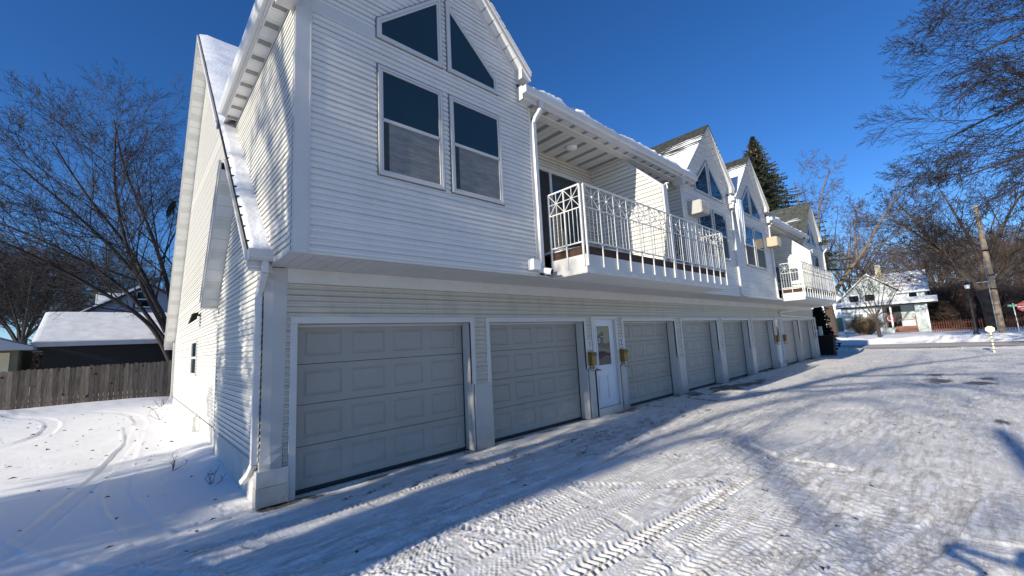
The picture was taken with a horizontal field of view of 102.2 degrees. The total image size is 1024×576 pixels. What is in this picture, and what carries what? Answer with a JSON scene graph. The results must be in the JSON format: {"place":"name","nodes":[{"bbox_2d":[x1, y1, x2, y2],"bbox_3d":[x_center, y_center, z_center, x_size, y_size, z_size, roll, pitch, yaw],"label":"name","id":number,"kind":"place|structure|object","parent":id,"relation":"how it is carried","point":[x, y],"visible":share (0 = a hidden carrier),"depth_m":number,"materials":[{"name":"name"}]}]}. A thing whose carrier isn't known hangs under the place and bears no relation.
{"place":"outdoors","nodes":[
{"label":"outdoors","id":0,"kind":"place"},
{"bbox_2d":[0,326,1023,575],"bbox_3d":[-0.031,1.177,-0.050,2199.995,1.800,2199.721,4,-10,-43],"label":"ground","id":1,"kind":"structure","parent":0,"point":[810,466],"depth_m":4.90,"materials":[{"name":"white snow"}]},
{"bbox_2d":[0,337,42,398],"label":"outbuilding","id":2,"kind":"structure","parent":1,"relation":"on","point":[16,356],"depth_m":19.04,"materials":[{"name":"grey"}]},
{"bbox_2d":[0,230,59,318],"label":"bare tree","id":3,"kind":"object","parent":1,"relation":"on","point":[12,274],"visible":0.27,"depth_m":34.70,"materials":[{"name":"brown plant"}]},
{"bbox_2d":[17,328,42,386],"bbox_3d":[-28.617,4.255,25.870,6.105,4.875,5.186,-3,-7,3],"label":"dark hedge","id":4,"kind":"object","parent":1,"relation":"on","point":[36,360],"visible":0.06,"depth_m":24.77,"materials":[{"name":"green plant"}]},
{"bbox_2d":[0,242,98,327],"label":"bare tree","id":5,"kind":"object","parent":1,"relation":"on","point":[26,281],"visible":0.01,"depth_m":46.78,"materials":[{"name":"brown plant"}]},
{"bbox_2d":[0,230,118,340],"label":"bare tree","id":6,"kind":"object","parent":1,"relation":"on","point":[14,325],"visible":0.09,"depth_m":41.26,"materials":[{"name":"brown plant"}]},
{"bbox_2d":[0,235,143,340],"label":"bare tree","id":7,"kind":"object","parent":1,"relation":"on","point":[4,326],"visible":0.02,"depth_m":48.81,"materials":[{"name":"brown plant"}]},
{"bbox_2d":[0,222,156,342],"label":"bare tree","id":8,"kind":"object","parent":1,"relation":"on","point":[16,320],"visible":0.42,"depth_m":34.63,"materials":[{"name":"brown plant"}]},
{"bbox_2d":[0,246,162,331],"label":"bare tree","id":9,"kind":"object","parent":1,"relation":"on","point":[84,301],"visible":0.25,"depth_m":37.62,"materials":[{"name":"brown plant"}]},
{"bbox_2d":[0,360,172,409],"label":"board fence","id":10,"kind":"object","parent":1,"relation":"on","point":[14,380],"visible":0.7,"depth_m":16.22,"materials":[{"name":"brown wood"}]},
{"bbox_2d":[0,56,188,360],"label":"bare tree","id":11,"kind":"object","parent":1,"relation":"on","point":[132,259],"visible":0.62,"depth_m":20.86,"materials":[{"name":"brown plant"}]},
{"bbox_2d":[30,312,166,397],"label":"detached garage","id":12,"kind":"structure","parent":1,"relation":"on","point":[72,339],"depth_m":21.58,"materials":[{"name":"black"}]},
{"bbox_2d":[44,235,171,311],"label":"bare tree","id":13,"kind":"object","parent":1,"relation":"on","point":[74,248],"visible":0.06,"depth_m":45.65,"materials":[{"name":"brown plant"}]},
{"bbox_2d":[74,249,172,310],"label":"bare tree","id":14,"kind":"object","parent":1,"relation":"on","point":[131,273],"visible":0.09,"depth_m":44.72,"materials":[{"name":"brown plant"}]},
{"bbox_2d":[80,283,167,312],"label":"gable house","id":15,"kind":"structure","parent":1,"relation":"on","point":[162,299],"depth_m":33.87,"materials":[{"name":"grey"}]},
{"bbox_2d":[133,290,153,308],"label":"window","id":16,"kind":"structure","parent":15,"relation":"in","point":[141,298],"depth_m":34.26,"materials":[{"name":"black"}]},
{"bbox_2d":[169,448,186,470],"bbox_3d":[-5.383,2.771,6.649,0.271,0.350,0.234,4,-10,-43],"label":"dry weed","id":17,"kind":"object","parent":1,"relation":"on","point":[173,465],"visible":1,"depth_m":6.64,"materials":[{"name":"brown plant"}]},
{"bbox_2d":[204,468,226,484],"bbox_3d":[-4.177,2.636,5.794,0.252,0.270,0.210,-2,-8,-10],"label":"dry weed","id":18,"kind":"object","parent":1,"relation":"on","point":[210,483],"visible":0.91,"depth_m":5.75,"materials":[{"name":"brown plant"}]},
{"bbox_2d":[164,0,836,509],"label":"apartment building","id":19,"kind":"structure","parent":1,"relation":"on","point":[382,202],"depth_m":6.82,"materials":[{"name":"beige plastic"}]},
{"bbox_2d":[163,201,176,218],"bbox_3d":[-13.015,-2.972,15.905,0.913,0.855,0.494,-6,-8,21],"label":"satellite dish","id":20,"kind":"object","parent":19,"relation":"attached to","point":[171,208],"visible":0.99,"depth_m":15.89,"materials":[{"name":"metal"}]},
{"bbox_2d":[188,312,199,323],"bbox_3d":[-7.896,0.753,10.264,0.228,0.294,0.280,4,-10,-43],"label":"floodlight","id":21,"kind":"object","parent":19,"relation":"attached to","point":[193,317],"visible":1,"depth_m":10.16,"materials":[{"name":"plastic"}]},
{"bbox_2d":[190,339,197,376],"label":"window","id":22,"kind":"structure","parent":19,"relation":"in","point":[194,344],"depth_m":10.87,"materials":[{"name":"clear glass"}]},
{"bbox_2d":[287,317,476,501],"bbox_3d":[-1.789,1.580,6.218,2.930,2.255,0.306,4,-10,-43],"label":"garage door","id":23,"kind":"structure","parent":19,"relation":"in","point":[333,442],"depth_m":6.12,"materials":[{"name":"metal"}]},
{"bbox_2d":[375,0,442,69],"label":"window","id":24,"kind":"structure","parent":19,"relation":"in","point":[416,30],"depth_m":6.02,"materials":[{"name":"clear glass"}]},
{"bbox_2d":[376,63,445,191],"bbox_3d":[-1.384,-2.198,5.747,1.036,1.566,0.045,4,-10,-43],"label":"window","id":25,"kind":"structure","parent":19,"relation":"in","point":[410,125],"depth_m":5.71,"materials":[{"name":"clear glass"}]},
{"bbox_2d":[444,0,497,95],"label":"window","id":26,"kind":"structure","parent":19,"relation":"in","point":[464,61],"depth_m":6.59,"materials":[{"name":"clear glass"}]},
{"bbox_2d":[447,94,504,205],"bbox_3d":[-0.546,-2.141,6.517,1.046,1.566,0.045,4,-10,-43],"label":"window","id":27,"kind":"structure","parent":19,"relation":"in","point":[476,164],"depth_m":6.48,"materials":[{"name":"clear glass"}]},
{"bbox_2d":[485,317,590,445],"bbox_3d":[0.557,1.739,8.374,2.930,2.255,0.306,4,-10,-43],"label":"garage door","id":28,"kind":"structure","parent":19,"relation":"in","point":[522,405],"depth_m":8.45,"materials":[{"name":"metal"}]},
{"bbox_2d":[528,258,552,274],"bbox_3d":[0.478,-0.345,7.035,0.445,0.276,0.236,0,-8,-22],"label":"security light","id":29,"kind":"object","parent":19,"relation":"attached to","point":[534,264],"visible":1,"depth_m":6.95,"materials":[{"name":"plastic"}]},
{"bbox_2d":[539,166,584,252],"bbox_3d":[0.911,-1.551,9.245,2.180,2.280,0.060,4,-10,-43],"label":"patio door","id":30,"kind":"structure","parent":19,"relation":"in","point":[551,181],"depth_m":9.43,"materials":[{"name":"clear glass"}]},
{"bbox_2d":[587,340,591,348],"bbox_3d":[1.765,1.288,9.364,0.150,0.200,0.014,4,-10,-43],"label":"number sign","id":31,"kind":"object","parent":19,"relation":"attached to","point":[589,344],"visible":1,"depth_m":9.36,"materials":[{"name":"white plastic"}]},
{"bbox_2d":[588,352,596,370],"bbox_3d":[1.817,1.644,9.251,0.182,0.430,0.130,4,-10,-43],"label":"mailbox","id":32,"kind":"object","parent":19,"relation":"attached to","point":[592,357],"visible":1,"depth_m":9.22,"materials":[{"name":"paint"}]},
{"bbox_2d":[590,316,623,416],"bbox_3d":[2.224,1.807,9.773,1.060,2.270,0.110,4,-10,-43],"label":"entry door","id":33,"kind":"structure","parent":19,"relation":"in","point":[604,330],"depth_m":9.82,"materials":[{"name":"paint"}]},
{"bbox_2d":[619,338,622,346],"bbox_3d":[2.706,1.352,10.229,0.150,0.200,0.014,4,-10,-43],"label":"number sign","id":34,"kind":"object","parent":19,"relation":"attached to","point":[621,342],"visible":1,"depth_m":10.22,"materials":[{"name":"white plastic"}]},
{"bbox_2d":[620,349,627,366],"bbox_3d":[2.766,1.708,10.123,0.182,0.430,0.130,4,-10,-43],"label":"mailbox","id":35,"kind":"object","parent":19,"relation":"attached to","point":[624,355],"visible":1,"depth_m":10.09,"materials":[{"name":"paint"}]},
{"bbox_2d":[620,318,681,408],"bbox_3d":[3.764,1.957,11.320,2.910,2.255,0.306,4,-10,-43],"label":"garage door","id":36,"kind":"structure","parent":19,"relation":"in","point":[651,378],"depth_m":11.58,"materials":[{"name":"metal"}]},
{"bbox_2d":[687,199,709,217],"bbox_3d":[5.303,-2.254,11.732,0.530,0.380,0.386,4,-10,-43],"label":"air conditioner","id":37,"kind":"object","parent":19,"relation":"attached to","point":[698,208],"visible":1,"depth_m":11.58,"materials":[{"name":"plastic"}]},
{"bbox_2d":[679,318,723,390],"bbox_3d":[6.092,2.115,13.458,2.820,2.255,0.306,4,-10,-43],"label":"garage door","id":38,"kind":"structure","parent":19,"relation":"in","point":[703,369],"depth_m":13.83,"materials":[{"name":"metal"}]},
{"bbox_2d":[694,161,709,197],"bbox_3d":[5.751,-3.460,12.617,1.071,1.248,0.045,4,-10,-43],"label":"window","id":39,"kind":"structure","parent":19,"relation":"in","point":[701,186],"depth_m":12.70,"materials":[{"name":"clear glass"}]},
{"bbox_2d":[698,208,716,257],"bbox_3d":[5.838,-1.707,12.382,1.036,1.566,0.045,4,-10,-43],"label":"window","id":40,"kind":"structure","parent":19,"relation":"in","point":[707,221],"depth_m":12.40,"materials":[{"name":"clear glass"}]},
{"bbox_2d":[706,161,723,203],"bbox_3d":[6.573,-3.405,13.372,1.036,1.249,0.045,4,-10,-43],"label":"window","id":41,"kind":"structure","parent":19,"relation":"in","point":[715,192],"depth_m":13.24,"materials":[{"name":"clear glass"}]},
{"bbox_2d":[712,210,730,261],"bbox_3d":[6.676,-1.650,13.152,1.046,1.566,0.045,4,-10,-43],"label":"window","id":42,"kind":"structure","parent":19,"relation":"in","point":[719,219],"depth_m":13.24,"materials":[{"name":"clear glass"}]},
{"bbox_2d":[720,318,754,379],"bbox_3d":[8.401,2.272,15.580,2.800,2.255,0.306,4,-10,-43],"label":"garage door","id":43,"kind":"structure","parent":19,"relation":"in","point":[739,360],"depth_m":16.06,"materials":[{"name":"metal"}]},
{"bbox_2d":[734,199,745,240],"bbox_3d":[7.700,-2.223,13.906,0.501,1.503,0.186,4,-10,-43],"label":"icicle cluster","id":44,"kind":"object","parent":19,"relation":"hanging from","point":[738,204],"visible":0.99,"depth_m":13.87,"materials":[{"name":"white ice"}]},
{"bbox_2d":[741,186,750,216],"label":"window","id":45,"kind":"structure","parent":19,"relation":"in","point":[745,198],"depth_m":15.26,"materials":[{"name":"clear glass"}]},
{"bbox_2d":[743,224,757,267],"bbox_3d":[8.574,-1.521,14.896,1.036,1.566,0.045,4,-10,-43],"label":"window","id":46,"kind":"structure","parent":19,"relation":"in","point":[751,259],"depth_m":14.91,"materials":[{"name":"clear glass"}]},
{"bbox_2d":[747,186,760,221],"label":"window","id":47,"kind":"structure","parent":19,"relation":"in","point":[755,214],"depth_m":15.76,"materials":[{"name":"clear glass"}]},
{"bbox_2d":[752,227,767,270],"bbox_3d":[9.412,-1.464,15.666,1.046,1.566,0.045,4,-10,-43],"label":"window","id":48,"kind":"structure","parent":19,"relation":"in","point":[758,235],"depth_m":15.65,"materials":[{"name":"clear glass"}]},
{"bbox_2d":[751,318,778,371],"bbox_3d":[10.736,2.431,17.726,2.910,2.255,0.306,4,-10,-43],"label":"garage door","id":49,"kind":"structure","parent":19,"relation":"in","point":[767,357],"depth_m":18.31,"materials":[{"name":"metal"}]},
{"bbox_2d":[766,236,780,247],"bbox_3d":[10.369,-1.811,16.367,0.510,0.380,0.386,4,-10,-43],"label":"air conditioner","id":50,"kind":"object","parent":19,"relation":"attached to","point":[773,242],"visible":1,"depth_m":16.22,"materials":[{"name":"plastic"}]},
{"bbox_2d":[776,335,779,344],"bbox_3d":[11.989,2.335,18.596,0.182,0.430,0.130,4,-10,-43],"label":"mailbox","id":51,"kind":"object","parent":19,"relation":"attached to","point":[777,338],"visible":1,"depth_m":18.55,"materials":[{"name":"paint"}]},
{"bbox_2d":[774,317,786,367],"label":"entry door","id":52,"kind":"structure","parent":19,"relation":"in","point":[782,363],"depth_m":19.19,"materials":[{"name":"paint"}]},
{"bbox_2d":[776,267,788,288],"bbox_3d":[11.323,-0.355,17.534,0.540,1.000,0.490,-2,-8,-10],"label":"patio chair","id":53,"kind":"object","parent":19,"relation":"on","point":[778,275],"visible":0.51,"depth_m":17.30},
{"bbox_2d":[781,318,803,365],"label":"garage door","id":54,"kind":"structure","parent":19,"relation":"in","point":[793,348],"depth_m":21.27,"materials":[{"name":"metal"}]},
{"bbox_2d":[799,318,817,360],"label":"garage door","id":55,"kind":"structure","parent":19,"relation":"in","point":[807,335],"depth_m":23.38,"materials":[{"name":"metal"}]},
{"bbox_2d":[806,224,811,246],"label":"window","id":56,"kind":"structure","parent":19,"relation":"in","point":[808,242],"depth_m":21.53,"materials":[{"name":"blue glass"}]},
{"bbox_2d":[809,226,816,248],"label":"window","id":57,"kind":"structure","parent":19,"relation":"in","point":[813,242],"depth_m":22.02,"materials":[{"name":"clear glass"}]},
{"bbox_2d":[813,254,821,281],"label":"window","id":58,"kind":"structure","parent":19,"relation":"in","point":[816,261],"depth_m":21.96,"materials":[{"name":"blue glass"}]},
{"bbox_2d":[817,326,822,335],"bbox_3d":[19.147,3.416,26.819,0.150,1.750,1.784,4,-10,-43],"label":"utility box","id":59,"kind":"object","parent":19,"relation":"attached to","point":[820,332],"visible":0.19,"depth_m":26.27,"materials":[{"name":"grey metal"}]},
{"bbox_2d":[2,395,1001,574],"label":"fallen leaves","id":60,"kind":"object","parent":1,"relation":"on","point":[822,567],"visible":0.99,"depth_m":6.01,"materials":[{"name":"brown plant"}]},
{"bbox_2d":[742,136,854,270],"bbox_3d":[24.768,-5.032,39.920,12.305,20.900,12.329,0,-8,-23],"label":"spruce tree","id":61,"kind":"object","parent":1,"relation":"on","point":[757,156],"visible":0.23,"depth_m":39.63,"materials":[{"name":"green plant"}]},
{"bbox_2d":[813,316,837,349],"bbox_3d":[19.394,2.301,28.331,4.179,5.074,4.322,-4,-8,7],"label":"evergreen shrub","id":62,"kind":"object","parent":1,"relation":"on","point":[818,329],"depth_m":27.51,"materials":[{"name":"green plant"}]},
{"bbox_2d":[816,335,836,355],"bbox_3d":[18.671,3.403,24.487,0.876,1.220,0.914,4,-10,-43],"label":"trash cart","id":63,"kind":"object","parent":1,"relation":"on","point":[827,344],"visible":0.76,"depth_m":24.22,"materials":[{"name":"plastic"}]},
{"bbox_2d":[812,307,841,346],"bbox_3d":[21.443,2.541,28.851,2.229,4.228,2.082,4,-10,-43],"label":"evergreen shrub","id":64,"kind":"object","parent":1,"relation":"on","point":[819,313],"visible":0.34,"depth_m":28.57,"materials":[{"name":"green plant"}]},
{"bbox_2d":[812,290,843,332],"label":"white house","id":65,"kind":"structure","parent":1,"relation":"on","point":[838,314],"depth_m":72.88,"materials":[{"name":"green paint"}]},
{"bbox_2d":[836,318,843,331],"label":"door","id":66,"kind":"structure","parent":65,"relation":"in","point":[839,320],"depth_m":72.68,"materials":[{"name":"green paint"}]},
{"bbox_2d":[841,311,889,334],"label":"shrub","id":67,"kind":"object","parent":1,"relation":"on","point":[866,325],"visible":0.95,"depth_m":51.05,"materials":[{"name":"brown plant"}]},
{"bbox_2d":[822,217,914,295],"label":"bare tree","id":68,"kind":"object","parent":1,"relation":"on","point":[856,265],"visible":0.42,"depth_m":74.96,"materials":[{"name":"brown plant"}]},
{"bbox_2d":[783,148,955,336],"bbox_3d":[31.394,-4.881,39.158,10.524,19.513,16.013,4,-10,-43],"label":"bare tree","id":69,"kind":"object","parent":1,"relation":"on","point":[829,311],"visible":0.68,"depth_m":39.28,"materials":[{"name":"brown plant"}]},
{"bbox_2d":[832,264,921,336],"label":"street tree","id":70,"kind":"object","parent":1,"relation":"on","point":[875,316],"visible":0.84,"depth_m":42.53,"materials":[{"name":"brown plant"}]},
{"bbox_2d":[832,239,933,284],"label":"bare tree","id":71,"kind":"object","parent":1,"relation":"on","point":[876,261],"visible":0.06,"depth_m":111.62,"materials":[{"name":"brown plant"}]},
{"bbox_2d":[835,265,937,333],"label":"blue house","id":72,"kind":"structure","parent":1,"relation":"on","point":[910,312],"depth_m":55.04,"materials":[{"name":"teal"}]},
{"bbox_2d":[848,295,859,301],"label":"window","id":73,"kind":"structure","parent":72,"relation":"in","point":[855,299],"depth_m":58.21,"materials":[{"name":"black glass"}]},
{"bbox_2d":[852,313,864,319],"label":"window","id":74,"kind":"structure","parent":72,"relation":"in","point":[854,315],"depth_m":56.72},
{"bbox_2d":[863,293,875,300],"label":"window","id":75,"kind":"structure","parent":72,"relation":"in","point":[870,298],"depth_m":56.97,"materials":[{"name":"black glass"}]},
{"bbox_2d":[907,292,917,296],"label":"window","id":76,"kind":"structure","parent":72,"relation":"in","point":[910,294],"depth_m":54.34,"materials":[{"name":"black glass"}]},
{"bbox_2d":[845,143,1023,329],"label":"old tree","id":77,"kind":"object","parent":1,"relation":"on","point":[983,293],"visible":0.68,"depth_m":43.87,"materials":[{"name":"brown plant"}]},
{"bbox_2d":[854,0,1023,249],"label":"arching tree","id":78,"kind":"object","parent":1,"relation":"on","point":[989,69],"visible":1,"depth_m":20.48,"materials":[{"name":"brown plant"}]},
{"bbox_2d":[860,226,1023,287],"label":"bare tree","id":79,"kind":"object","parent":1,"relation":"on","point":[898,261],"visible":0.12,"depth_m":99.19,"materials":[{"name":"brown plant"}]},
{"bbox_2d":[925,282,964,328],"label":"thicket shrub","id":80,"kind":"object","parent":1,"relation":"on","point":[932,293],"visible":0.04,"depth_m":56.23,"materials":[{"name":"brown plant"}]},
{"bbox_2d":[876,222,1023,289],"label":"bare tree","id":81,"kind":"object","parent":1,"relation":"on","point":[927,268],"visible":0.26,"depth_m":78.72,"materials":[{"name":"brown plant"}]},
{"bbox_2d":[888,217,1023,284],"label":"bare tree","id":82,"kind":"object","parent":1,"relation":"on","point":[989,241],"visible":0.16,"depth_m":77.72,"materials":[{"name":"brown plant"}]},
{"bbox_2d":[928,280,1001,328],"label":"thicket shrub","id":83,"kind":"object","parent":1,"relation":"on","point":[946,307],"visible":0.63,"depth_m":52.20,"materials":[{"name":"brown plant"}]},
{"bbox_2d":[924,268,1008,327],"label":"thicket shrub","id":84,"kind":"object","parent":1,"relation":"on","point":[944,284],"depth_m":61.55,"materials":[{"name":"brown plant"}]},
{"bbox_2d":[964,282,979,334],"bbox_3d":[36.736,1.720,32.996,0.474,4.380,0.474,4,-10,-43],"label":"lamp post","id":85,"kind":"object","parent":1,"relation":"on","point":[967,289],"visible":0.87,"depth_m":32.97,"materials":[{"name":"black metal"}]},
{"bbox_2d":[921,239,1023,287],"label":"bare tree","id":86,"kind":"object","parent":1,"relation":"on","point":[970,267],"visible":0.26,"depth_m":68.18,"materials":[{"name":"brown plant"}]},
{"bbox_2d":[930,271,1022,326],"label":"thicket shrub","id":87,"kind":"object","parent":1,"relation":"on","point":[962,285],"visible":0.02,"depth_m":55.06,"materials":[{"name":"brown plant"}]},
{"bbox_2d":[931,316,1023,331],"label":"picket fence","id":88,"kind":"object","parent":1,"relation":"on","point":[967,327],"visible":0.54,"depth_m":44.94,"materials":[{"name":"red wood"}]},
{"bbox_2d":[936,265,1018,286],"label":"thicket shrub","id":89,"kind":"object","parent":1,"relation":"on","point":[970,274],"visible":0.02,"depth_m":64.14,"materials":[{"name":"brown plant"}]},
{"bbox_2d":[973,205,1006,332],"bbox_3d":[37.745,-1.321,33.010,0.397,10.802,1.040,4,-10,-43],"label":"utility pole","id":90,"kind":"object","parent":1,"relation":"on","point":[996,306],"visible":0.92,"depth_m":32.64,"materials":[{"name":"brown wood"}]},
{"bbox_2d":[956,282,1023,326],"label":"thicket shrub","id":91,"kind":"object","parent":1,"relation":"on","point":[1007,298],"visible":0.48,"depth_m":47.84,"materials":[{"name":"brown plant"}]},
{"bbox_2d":[985,326,994,351],"bbox_3d":[24.197,2.584,20.821,0.079,1.312,0.323,4,-10,-43],"label":"striped marker","id":92,"kind":"object","parent":1,"relation":"on","point":[990,329],"visible":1,"depth_m":20.82,"materials":[{"name":"beige paint"}]},
{"bbox_2d":[961,228,1023,279],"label":"bare tree","id":93,"kind":"object","parent":1,"relation":"on","point":[1014,255],"visible":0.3,"depth_m":68.70,"materials":[{"name":"brown plant"}]},
{"bbox_2d":[978,215,1022,277],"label":"bare tree","id":94,"kind":"object","parent":1,"relation":"on","point":[1007,241],"visible":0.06,"depth_m":92.43,"materials":[{"name":"brown plant"}]},
{"bbox_2d":[979,267,1023,324],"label":"thicket shrub","id":95,"kind":"object","parent":1,"relation":"on","point":[1010,281],"visible":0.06,"depth_m":55.26,"materials":[{"name":"brown plant"}]},
{"bbox_2d":[990,226,1022,276],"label":"bare tree","id":96,"kind":"object","parent":1,"relation":"on","point":[1011,241],"visible":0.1,"depth_m":80.34,"materials":[{"name":"brown plant"}]},
{"bbox_2d":[1008,303,1019,331],"bbox_3d":[39.478,2.459,32.301,0.082,2.551,0.620,4,-10,-43],"label":"street name sign","id":97,"kind":"object","parent":1,"relation":"on","point":[1012,305],"visible":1,"depth_m":32.39,"materials":[{"name":"green metal"}]},
{"bbox_2d":[1017,301,1023,310],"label":"stop sign","id":98,"kind":"object","parent":1,"relation":"on","point":[1020,305],"visible":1,"depth_m":32.13,"materials":[{"name":"red metal"}]},
{"bbox_2d":[0,0,1023,344],"label":"sky","id":99,"kind":"structure","parent":0,"point":[793,76],"materials":[{"name":"blue"}]},
{"bbox_2d":[673,231,681,261],"bbox_3d":[4.012,-0.880,10.596,0.490,1.000,0.540,-3,-7,0],"label":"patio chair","id":100,"kind":"object","parent":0,"point":[678,246],"visible":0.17,"depth_m":10.42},
{"bbox_2d":[837,341,1023,348],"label":"street","id":101,"kind":"structure","parent":0,"point":[947,345],"depth_m":29.73,"materials":[{"name":"grey asphalt"}]}
]}

